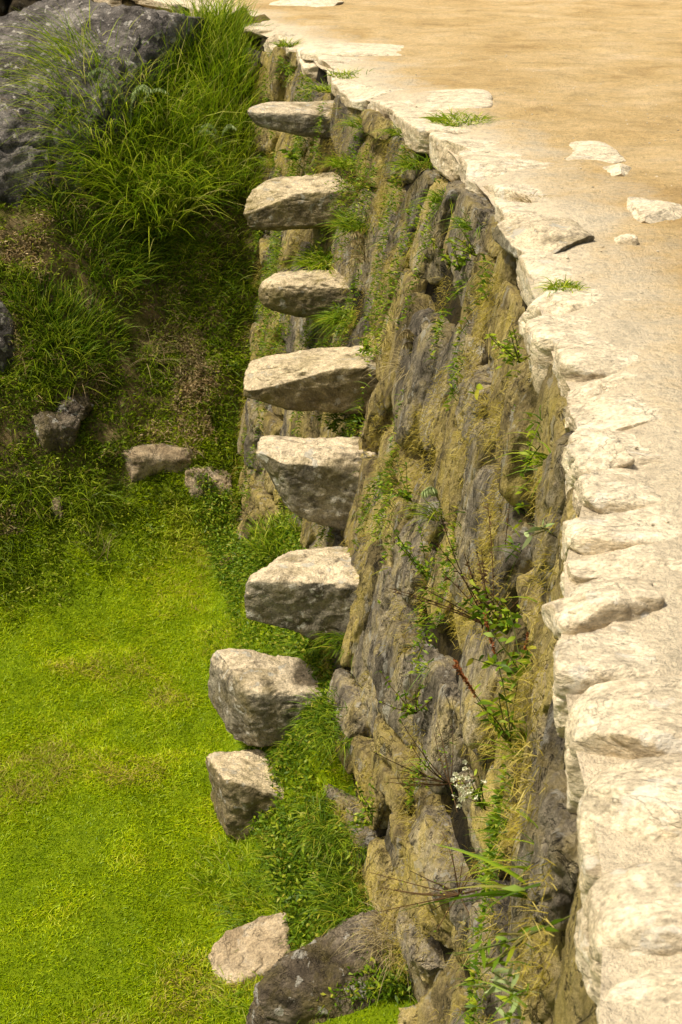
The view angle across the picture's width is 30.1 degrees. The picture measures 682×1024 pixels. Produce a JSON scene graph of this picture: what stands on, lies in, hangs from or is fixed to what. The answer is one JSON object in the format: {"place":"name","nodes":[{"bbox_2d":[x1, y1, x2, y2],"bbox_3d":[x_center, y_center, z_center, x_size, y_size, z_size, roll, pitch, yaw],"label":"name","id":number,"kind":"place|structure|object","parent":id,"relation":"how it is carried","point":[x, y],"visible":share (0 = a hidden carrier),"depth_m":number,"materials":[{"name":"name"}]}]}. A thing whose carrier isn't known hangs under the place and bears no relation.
{"place":"outdoors","nodes":[
{"label":"outdoors","id":0,"kind":"place"},
{"bbox_2d":[0,14,417,1023],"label":"lawn ground","id":1,"kind":"structure","parent":0,"point":[140,322],"depth_m":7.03,"materials":[{"name":"plant"}]},
{"bbox_2d":[0,300,15,372],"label":"boulder","id":2,"kind":"object","parent":1,"relation":"on","point":[7,330],"visible":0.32,"depth_m":8.03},
{"bbox_2d":[0,0,41,16],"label":"stone wall","id":3,"kind":"structure","parent":1,"relation":"on","point":[6,7],"depth_m":11.02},
{"bbox_2d":[31,411,80,457],"bbox_3d":[-1.828,-0.411,8.156,0.340,0.556,0.299,-19,32,-32],"label":"rock","id":4,"kind":"object","parent":1,"relation":"on","point":[49,426],"visible":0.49,"depth_m":7.98,"materials":[{"name":"stone"}]},
{"bbox_2d":[49,496,64,521],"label":"rock","id":5,"kind":"object","parent":1,"relation":"on","point":[60,509],"visible":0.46,"depth_m":7.88,"materials":[{"name":"stone"}]},
{"bbox_2d":[0,252,116,393],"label":"grass tuft","id":6,"kind":"object","parent":1,"relation":"on","point":[58,292],"visible":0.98,"depth_m":8.18,"materials":[{"name":"plant"}]},
{"bbox_2d":[54,393,93,420],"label":"rock","id":7,"kind":"object","parent":1,"relation":"on","point":[80,406],"visible":0.58,"depth_m":8.12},
{"bbox_2d":[66,515,123,564],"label":"grass tuft","id":8,"kind":"object","parent":1,"relation":"on","point":[97,544],"visible":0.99,"depth_m":7.86,"materials":[{"name":"plant"}]},
{"bbox_2d":[50,272,144,366],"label":"grass tuft","id":9,"kind":"object","parent":1,"relation":"on","point":[101,316],"visible":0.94,"depth_m":8.45,"materials":[{"name":"plant"}]},
{"bbox_2d":[6,120,189,297],"bbox_3d":[-1.667,-2.138,8.644,1.373,1.210,1.366,0,27,0],"label":"grass tuft","id":10,"kind":"object","parent":1,"relation":"on","point":[93,274],"visible":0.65,"depth_m":8.60,"materials":[{"name":"plant"}]},
{"bbox_2d":[0,0,207,206],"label":"boulder","id":11,"kind":"object","parent":1,"relation":"on","point":[106,15],"visible":0.43,"depth_m":8.82,"materials":[{"name":"stone"}]},
{"bbox_2d":[0,6,263,632],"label":"grass","id":12,"kind":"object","parent":1,"relation":"on","point":[31,386],"visible":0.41,"depth_m":8.28,"materials":[{"name":"green plant"}]},
{"bbox_2d":[0,0,267,253],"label":"grass tuft","id":13,"kind":"object","parent":1,"relation":"on","point":[171,186],"visible":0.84,"depth_m":8.77,"materials":[{"name":"green plant"}]},
{"bbox_2d":[106,332,204,387],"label":"grass tuft","id":14,"kind":"object","parent":1,"relation":"on","point":[152,355],"visible":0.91,"depth_m":8.58,"materials":[{"name":"plant"}]},
{"bbox_2d":[121,442,193,481],"bbox_3d":[-1.337,-0.337,8.554,0.528,0.389,0.629,-18,32,-32],"label":"rock","id":15,"kind":"object","parent":1,"relation":"on","point":[141,460],"visible":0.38,"depth_m":8.31,"materials":[{"name":"stone"}]},
{"bbox_2d":[110,204,218,323],"bbox_3d":[-1.285,-1.792,8.838,0.852,0.818,0.867,-23,35,-37],"label":"grass tuft","id":16,"kind":"object","parent":1,"relation":"on","point":[188,249],"visible":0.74,"depth_m":8.81,"materials":[{"name":"plant"}]},
{"bbox_2d":[135,933,227,1010],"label":"grass tuft","id":17,"kind":"object","parent":1,"relation":"on","point":[176,960],"visible":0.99,"depth_m":5.17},
{"bbox_2d":[156,231,254,344],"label":"grass tuft","id":18,"kind":"object","parent":1,"relation":"on","point":[219,325],"visible":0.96,"depth_m":8.87,"materials":[{"name":"plant"}]},
{"bbox_2d":[185,465,234,500],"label":"rock","id":19,"kind":"object","parent":1,"relation":"on","point":[219,476],"visible":0.46,"depth_m":8.42,"materials":[{"name":"stone"}]},
{"bbox_2d":[179,342,245,433],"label":"grass tuft","id":20,"kind":"object","parent":1,"relation":"on","point":[236,379],"visible":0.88,"depth_m":8.70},
{"bbox_2d":[161,173,264,290],"bbox_3d":[-0.943,-2.029,9.067,0.865,0.732,0.923,0,27,0],"label":"grass tuft","id":21,"kind":"object","parent":1,"relation":"on","point":[220,236],"visible":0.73,"depth_m":9.03,"materials":[{"name":"plant"}]},
{"bbox_2d":[153,84,272,208],"bbox_3d":[-0.868,-2.625,9.104,1.185,0.854,1.077,0,27,0],"label":"grass tuft","id":22,"kind":"object","parent":1,"relation":"on","point":[238,154],"visible":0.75,"depth_m":9.16,"materials":[{"name":"green plant"}]},
{"bbox_2d":[142,0,287,147],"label":"grass tuft","id":23,"kind":"object","parent":1,"relation":"on","point":[219,26],"visible":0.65,"depth_m":9.42,"materials":[{"name":"plant"}]},
{"bbox_2d":[196,571,254,657],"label":"grass tuft","id":24,"kind":"object","parent":1,"relation":"on","point":[212,628],"visible":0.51,"depth_m":7.34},
{"bbox_2d":[220,555,235,572],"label":"rock","id":25,"kind":"object","parent":1,"relation":"on","point":[225,561],"visible":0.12,"depth_m":7.83,"materials":[{"name":"stone"}]},
{"bbox_2d":[195,968,263,1023],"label":"grass tuft","id":26,"kind":"object","parent":1,"relation":"on","point":[239,992],"visible":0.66,"depth_m":5.01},
{"bbox_2d":[178,809,290,912],"bbox_3d":[-0.444,1.508,5.656,0.589,0.299,0.585,0,27,0],"label":"grass tuft","id":27,"kind":"object","parent":1,"relation":"on","point":[220,868],"visible":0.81,"depth_m":5.68,"materials":[{"name":"plant"}]},
{"bbox_2d":[206,749,283,840],"bbox_3d":[-0.347,1.313,5.932,0.590,0.446,0.398,0,27,0],"label":"stone step","id":28,"kind":"object","parent":1,"relation":"on","point":[243,791],"visible":0.48,"depth_m":5.77,"materials":[{"name":"stone"}]},
{"bbox_2d":[208,912,291,985],"bbox_3d":[-0.374,1.859,5.244,0.362,0.312,0.345,0,27,0],"label":"flat stone","id":29,"kind":"object","parent":1,"relation":"on","point":[258,945],"visible":0.52,"depth_m":5.18,"materials":[{"name":"stone"}]},
{"bbox_2d":[243,498,263,539],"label":"rock","id":30,"kind":"object","parent":1,"relation":"on","point":[252,511],"visible":0.28,"depth_m":7.95,"materials":[{"name":"stone"}]},
{"bbox_2d":[232,505,301,557],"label":"grass tuft","id":31,"kind":"object","parent":1,"relation":"on","point":[273,531],"visible":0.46,"depth_m":7.22,"materials":[{"name":"plant"}]},
{"bbox_2d":[205,817,347,950],"bbox_3d":[-0.223,1.596,5.355,0.758,0.379,0.739,0,27,0],"label":"grass tuft","id":32,"kind":"object","parent":1,"relation":"on","point":[239,920],"visible":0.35,"depth_m":5.44,"materials":[{"name":"plant"}]},
{"bbox_2d":[187,464,415,1023],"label":"foot weeds","id":33,"kind":"object","parent":1,"relation":"on","point":[244,560],"visible":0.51,"depth_m":5.71,"materials":[{"name":"green plant"}]},
{"bbox_2d":[293,629,352,673],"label":"grass tuft","id":34,"kind":"object","parent":1,"relation":"on","point":[327,640],"visible":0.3,"depth_m":5.61,"materials":[{"name":"green plant"}]},
{"bbox_2d":[280,776,366,882],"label":"grass tuft","id":35,"kind":"object","parent":1,"relation":"on","point":[307,829],"visible":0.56,"depth_m":5.31,"materials":[{"name":"green plant"}]},
{"bbox_2d":[281,687,370,764],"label":"grass tuft","id":36,"kind":"object","parent":1,"relation":"on","point":[319,725],"visible":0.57,"depth_m":5.46,"materials":[{"name":"green plant"}]},
{"bbox_2d":[246,910,407,1023],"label":"boulder","id":37,"kind":"object","parent":1,"relation":"on","point":[290,987],"visible":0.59,"depth_m":4.80,"materials":[{"name":"stone"}]},
{"bbox_2d":[333,897,419,1002],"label":"grass tuft","id":38,"kind":"object","parent":37,"relation":"on","point":[365,929],"visible":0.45,"depth_m":4.78,"materials":[{"name":"plant"}]},
{"bbox_2d":[284,848,385,962],"bbox_3d":[0.091,1.542,5.092,0.700,0.135,0.672,0,27,0],"label":"grass tuft","id":39,"kind":"object","parent":1,"relation":"on","point":[352,891],"visible":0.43,"depth_m":5.11,"materials":[{"name":"green plant"}]},
{"bbox_2d":[91,0,681,1023],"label":"stone wall","id":40,"kind":"structure","parent":1,"relation":"on","point":[623,706],"depth_m":4.05,"materials":[{"name":"stone"}]},
{"bbox_2d":[244,398,272,472],"bbox_3d":[-0.476,-0.479,8.007,0.302,0.472,0.216,18,32,31],"label":"rock","id":41,"kind":"object","parent":40,"relation":"on","point":[251,413],"visible":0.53,"depth_m":7.94,"materials":[{"name":"grey stone"}]},
{"bbox_2d":[249,155,274,168],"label":"grass tuft","id":42,"kind":"object","parent":40,"relation":"on","point":[264,165],"visible":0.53,"depth_m":9.11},
{"bbox_2d":[208,648,327,746],"bbox_3d":[-0.314,0.900,6.019,0.668,0.409,0.429,0,27,0],"label":"stone step","id":43,"kind":"object","parent":40,"relation":"attached to","point":[252,694],"visible":0.69,"depth_m":5.87,"materials":[{"name":"stone"}]},
{"bbox_2d":[263,38,305,47],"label":"grass tuft","id":44,"kind":"object","parent":40,"relation":"on","point":[283,44],"visible":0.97,"depth_m":8.89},
{"bbox_2d":[278,145,299,160],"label":"leafy plant","id":45,"kind":"object","parent":40,"relation":"attached to","point":[289,153],"visible":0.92,"depth_m":7.98,"materials":[{"name":"green plant"}]},
{"bbox_2d":[247,100,333,139],"bbox_3d":[-0.181,-2.300,7.464,0.730,0.206,0.426,0,27,0],"label":"stone step","id":46,"kind":"object","parent":40,"relation":"attached to","point":[299,118],"visible":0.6,"depth_m":7.28,"materials":[{"name":"stone"}]},
{"bbox_2d":[243,172,355,230],"bbox_3d":[-0.143,-1.774,7.227,0.806,0.292,0.459,0,27,0],"label":"stone step","id":47,"kind":"object","parent":40,"relation":"attached to","point":[283,203],"visible":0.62,"depth_m":7.05,"materials":[{"name":"stone"}]},
{"bbox_2d":[244,546,358,644],"bbox_3d":[-0.072,0.375,5.824,0.715,0.414,0.468,0,27,0],"label":"stone step","id":48,"kind":"object","parent":40,"relation":"attached to","point":[307,593],"visible":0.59,"depth_m":5.61,"materials":[{"name":"stone"}]},
{"bbox_2d":[266,240,336,272],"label":"grass tuft","id":49,"kind":"object","parent":40,"relation":"on","point":[308,261],"visible":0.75,"depth_m":7.14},
{"bbox_2d":[258,269,354,319],"bbox_3d":[-0.092,-1.202,7.048,0.722,0.273,0.392,0,27,0],"label":"stone step","id":50,"kind":"object","parent":40,"relation":"attached to","point":[296,293],"visible":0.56,"depth_m":6.88,"materials":[{"name":"stone"}]},
{"bbox_2d":[243,345,378,413],"bbox_3d":[-0.025,-0.656,6.287,0.899,0.294,0.426,0,27,0],"label":"stone step","id":51,"kind":"object","parent":40,"relation":"attached to","point":[323,379],"visible":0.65,"depth_m":6.11,"materials":[{"name":"stone"}]},
{"bbox_2d":[299,79,330,93],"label":"grass tuft","id":52,"kind":"object","parent":40,"relation":"on","point":[323,88],"visible":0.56,"depth_m":7.54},
{"bbox_2d":[256,435,377,530],"bbox_3d":[-0.019,-0.110,6.092,0.764,0.530,0.453,0,27,0],"label":"stone step","id":53,"kind":"object","parent":40,"relation":"attached to","point":[313,480],"visible":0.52,"depth_m":5.87,"materials":[{"name":"stone"}]},
{"bbox_2d":[311,415,339,433],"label":"leafy plant","id":54,"kind":"object","parent":40,"relation":"attached to","point":[332,426],"visible":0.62,"depth_m":6.50,"materials":[{"name":"green plant"}]},
{"bbox_2d":[298,302,357,343],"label":"grass tuft","id":55,"kind":"object","parent":40,"relation":"attached to","point":[334,321],"visible":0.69,"depth_m":6.75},
{"bbox_2d":[304,412,362,436],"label":"grass tuft","id":56,"kind":"object","parent":40,"relation":"on","point":[338,420],"visible":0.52,"depth_m":6.41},
{"bbox_2d":[311,148,357,171],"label":"grass tuft","id":57,"kind":"object","parent":40,"relation":"on","point":[336,163],"visible":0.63,"depth_m":6.92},
{"bbox_2d":[317,205,374,240],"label":"grass tuft","id":58,"kind":"object","parent":40,"relation":"on","point":[347,228],"visible":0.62,"depth_m":6.68,"materials":[{"name":"green plant"}]},
{"bbox_2d":[333,109,365,136],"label":"grass tuft","id":59,"kind":"object","parent":40,"relation":"on","point":[358,122],"visible":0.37,"depth_m":6.72,"materials":[{"name":"green plant"}]},
{"bbox_2d":[324,67,375,79],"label":"grass tuft","id":60,"kind":"object","parent":40,"relation":"on","point":[348,73],"visible":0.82,"depth_m":7.49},
{"bbox_2d":[333,231,370,271],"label":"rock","id":61,"kind":"object","parent":40,"relation":"on","point":[353,235],"visible":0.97,"depth_m":6.51,"materials":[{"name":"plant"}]},
{"bbox_2d":[333,777,375,833],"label":"leafy plant","id":62,"kind":"object","parent":40,"relation":"attached to","point":[366,822],"visible":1,"depth_m":4.93,"materials":[{"name":"green plant"}]},
{"bbox_2d":[357,337,372,353],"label":"leafy plant","id":63,"kind":"object","parent":40,"relation":"attached to","point":[365,347],"visible":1,"depth_m":6.07,"materials":[{"name":"green plant"}]},
{"bbox_2d":[368,121,403,152],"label":"grass tuft","id":64,"kind":"object","parent":40,"relation":"on","point":[393,133],"visible":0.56,"depth_m":6.21,"materials":[{"name":"green plant"}]},
{"bbox_2d":[233,48,543,1023],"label":"weeds","id":65,"kind":"object","parent":40,"relation":"attached to","point":[493,830],"visible":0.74,"depth_m":5.43,"materials":[{"name":"green plant"}]},
{"bbox_2d":[364,459,412,502],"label":"leafy plant","id":66,"kind":"object","parent":40,"relation":"attached to","point":[405,495],"visible":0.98,"depth_m":4.88,"materials":[{"name":"green plant"}]},
{"bbox_2d":[364,329,413,405],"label":"grass tuft","id":67,"kind":"object","parent":40,"relation":"on","point":[407,334],"visible":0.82,"depth_m":5.26,"materials":[{"name":"plant"}]},
{"bbox_2d":[227,49,557,1023],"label":"dry moss","id":68,"kind":"object","parent":40,"relation":"attached to","point":[523,679],"visible":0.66,"depth_m":4.14,"materials":[{"name":"plant"}]},
{"bbox_2d":[374,670,431,723],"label":"leafy plant","id":69,"kind":"object","parent":40,"relation":"attached to","point":[412,710],"visible":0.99,"depth_m":4.48,"materials":[{"name":"green plant"}]},
{"bbox_2d":[374,151,440,179],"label":"grass tuft","id":70,"kind":"object","parent":40,"relation":"on","point":[411,163],"visible":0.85,"depth_m":5.90,"materials":[{"name":"green plant"}]},
{"bbox_2d":[389,522,443,579],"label":"leafy plant","id":71,"kind":"object","parent":40,"relation":"attached to","point":[405,546],"visible":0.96,"depth_m":4.46,"materials":[{"name":"green plant"}]},
{"bbox_2d":[395,485,445,532],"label":"leafy plant","id":72,"kind":"object","parent":40,"relation":"on","point":[431,491],"visible":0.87,"depth_m":4.60,"materials":[{"name":"green plant"}]},
{"bbox_2d":[372,721,480,810],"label":"leafy plant","id":73,"kind":"object","parent":40,"relation":"attached to","point":[446,782],"visible":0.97,"depth_m":4.02,"materials":[{"name":"brown plant"}]},
{"bbox_2d":[369,832,483,931],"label":"leafy plant","id":74,"kind":"object","parent":40,"relation":"attached to","point":[453,894],"visible":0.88,"depth_m":3.90,"materials":[{"name":"brown plant"}]},
{"bbox_2d":[409,186,457,221],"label":"grass tuft","id":75,"kind":"object","parent":40,"relation":"attached to","point":[437,198],"visible":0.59,"depth_m":5.32,"materials":[{"name":"green plant"}]},
{"bbox_2d":[404,89,492,111],"bbox_3d":[0.529,-2.128,6.629,0.544,0.095,0.626,0,27,0],"label":"flat stone","id":76,"kind":"object","parent":40,"relation":"on","point":[438,100],"visible":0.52,"depth_m":6.55,"materials":[{"name":"stone"}]},
{"bbox_2d":[427,233,475,271],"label":"leafy plant","id":77,"kind":"object","parent":40,"relation":"attached to","point":[460,260],"visible":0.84,"depth_m":4.79,"materials":[{"name":"green plant"}]},
{"bbox_2d":[389,497,518,629],"bbox_3d":[0.372,0.160,3.449,0.390,0.393,0.280,-15,31,-27],"label":"dried weed","id":78,"kind":"object","parent":40,"relation":"attached to","point":[483,575],"visible":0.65,"depth_m":3.52,"materials":[{"name":"plant"}]},
{"bbox_2d":[392,843,527,913],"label":"grass tuft","id":79,"kind":"object","parent":40,"relation":"attached to","point":[503,892],"visible":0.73,"depth_m":2.10,"materials":[{"name":"plant"}]},
{"bbox_2d":[444,219,476,257],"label":"leafy plant","id":80,"kind":"object","parent":40,"relation":"attached to","point":[470,249],"visible":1,"depth_m":4.57,"materials":[{"name":"green plant"}]},
{"bbox_2d":[438,208,486,238],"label":"grass tuft","id":81,"kind":"object","parent":40,"relation":"on","point":[463,223],"visible":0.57,"depth_m":4.82,"materials":[{"name":"green plant"}]},
{"bbox_2d":[419,105,507,127],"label":"grass tuft","id":82,"kind":"object","parent":40,"relation":"on","point":[443,119],"visible":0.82,"depth_m":6.09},
{"bbox_2d":[450,760,489,809],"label":"white flower plant","id":83,"kind":"object","parent":40,"relation":"attached to","point":[475,796],"visible":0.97,"depth_m":3.48,"materials":[{"name":"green plant"}]},
{"bbox_2d":[469,383,482,399],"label":"leafy plant","id":84,"kind":"object","parent":40,"relation":"attached to","point":[478,386],"visible":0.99,"depth_m":4.07,"materials":[{"name":"yellow plant"}]},
{"bbox_2d":[456,574,520,634],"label":"leafy plant","id":85,"kind":"object","parent":40,"relation":"attached to","point":[503,626],"visible":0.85,"depth_m":3.29,"materials":[{"name":"green plant"}]},
{"bbox_2d":[452,612,528,743],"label":"red spike plant","id":86,"kind":"object","parent":40,"relation":"on","point":[490,719],"visible":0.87,"depth_m":3.06,"materials":[{"name":"green plant"}]},
{"bbox_2d":[468,704,526,768],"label":"grass tuft","id":87,"kind":"object","parent":40,"relation":"on","point":[506,748],"visible":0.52,"depth_m":3.10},
{"bbox_2d":[466,609,536,682],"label":"leafy plant","id":88,"kind":"object","parent":40,"relation":"attached to","point":[503,666],"visible":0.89,"depth_m":2.97,"materials":[{"name":"green plant"}]},
{"bbox_2d":[469,804,537,874],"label":"grass tuft","id":89,"kind":"object","parent":40,"relation":"on","point":[523,867],"visible":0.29,"depth_m":2.01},
{"bbox_2d":[469,963,540,1023],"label":"leafy plant","id":90,"kind":"object","parent":40,"relation":"attached to","point":[498,979],"visible":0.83,"depth_m":1.82,"materials":[{"name":"green plant"}]},
{"bbox_2d":[484,328,530,362],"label":"leafy plant","id":91,"kind":"object","parent":40,"relation":"attached to","point":[505,349],"visible":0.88,"depth_m":3.39,"materials":[{"name":"green plant"}]},
{"bbox_2d":[453,915,569,979],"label":"leafy plant","id":92,"kind":"object","parent":40,"relation":"attached to","point":[506,952],"visible":0.85,"depth_m":1.81,"materials":[{"name":"green plant"}]},
{"bbox_2d":[491,441,550,494],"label":"grass tuft","id":93,"kind":"object","parent":40,"relation":"attached to","point":[542,456],"visible":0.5,"depth_m":3.14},
{"bbox_2d":[521,519,554,549],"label":"leafy plant","id":94,"kind":"object","parent":40,"relation":"attached to","point":[528,538],"visible":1,"depth_m":2.65,"materials":[{"name":"green plant"}]},
{"bbox_2d":[493,217,594,259],"bbox_3d":[0.674,-0.905,4.209,0.268,0.104,0.404,-5,27,-10],"label":"flat stone","id":95,"kind":"object","parent":40,"relation":"attached to","point":[553,235],"visible":0.76,"depth_m":4.16,"materials":[{"name":"stone"}]},
{"bbox_2d":[532,275,590,297],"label":"grass tuft","id":96,"kind":"object","parent":40,"relation":"on","point":[564,283],"visible":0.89,"depth_m":3.72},
{"bbox_2d":[561,427,634,484],"bbox_3d":[0.538,-0.114,2.674,0.137,0.099,0.183,0,27,0],"label":"flat stone","id":97,"kind":"object","parent":40,"relation":"attached to","point":[604,449],"visible":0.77,"depth_m":2.63,"materials":[{"name":"stone"}]},
{"bbox_2d":[541,579,664,639],"bbox_3d":[0.446,0.164,2.138,0.201,0.099,0.119,-5,27,-10],"label":"flat stone","id":98,"kind":"object","parent":40,"relation":"attached to","point":[603,607],"visible":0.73,"depth_m":2.09,"materials":[{"name":"stone"}]},
{"bbox_2d":[398,1003,418,1023],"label":"rock","id":99,"kind":"object","parent":1,"relation":"on","point":[408,1015],"visible":0.45,"depth_m":4.54,"materials":[{"name":"stone"}]},
{"bbox_2d":[180,0,681,1023],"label":"terrace sand","id":100,"kind":"structure","parent":0,"point":[606,68],"depth_m":5.81,"materials":[{"name":"sand"}]},
{"bbox_2d":[269,0,342,6],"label":"flat stone","id":101,"kind":"object","parent":100,"relation":"on","point":[316,3],"visible":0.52,"depth_m":11.06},
{"bbox_2d":[300,43,403,60],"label":"flat stone","id":102,"kind":"object","parent":100,"relation":"on","point":[310,51],"visible":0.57,"depth_m":8.36,"materials":[{"name":"stone"}]},
{"bbox_2d":[348,50,681,525],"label":"pebbles","id":103,"kind":"object","parent":100,"relation":"on","point":[636,447],"visible":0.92,"depth_m":5.67,"materials":[{"name":"stone"}]},
{"bbox_2d":[505,190,551,202],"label":"grass tuft","id":104,"kind":"object","parent":100,"relation":"on","point":[527,198],"visible":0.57,"depth_m":4.67,"materials":[{"name":"plant"}]},
{"bbox_2d":[565,141,625,163],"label":"flat stone","id":105,"kind":"object","parent":100,"relation":"on","point":[595,150],"visible":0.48,"depth_m":5.42,"materials":[{"name":"stone"}]},
{"bbox_2d":[603,163,630,175],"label":"flat stone","id":106,"kind":"object","parent":100,"relation":"on","point":[619,169],"visible":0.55,"depth_m":5.08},
{"bbox_2d":[614,233,637,245],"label":"flat stone","id":107,"kind":"object","parent":100,"relation":"on","point":[628,239],"visible":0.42,"depth_m":4.08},
{"bbox_2d":[627,196,681,223],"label":"flat stone","id":108,"kind":"object","parent":100,"relation":"on","point":[643,210],"visible":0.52,"depth_m":4.43,"materials":[{"name":"stone"}]}
]}

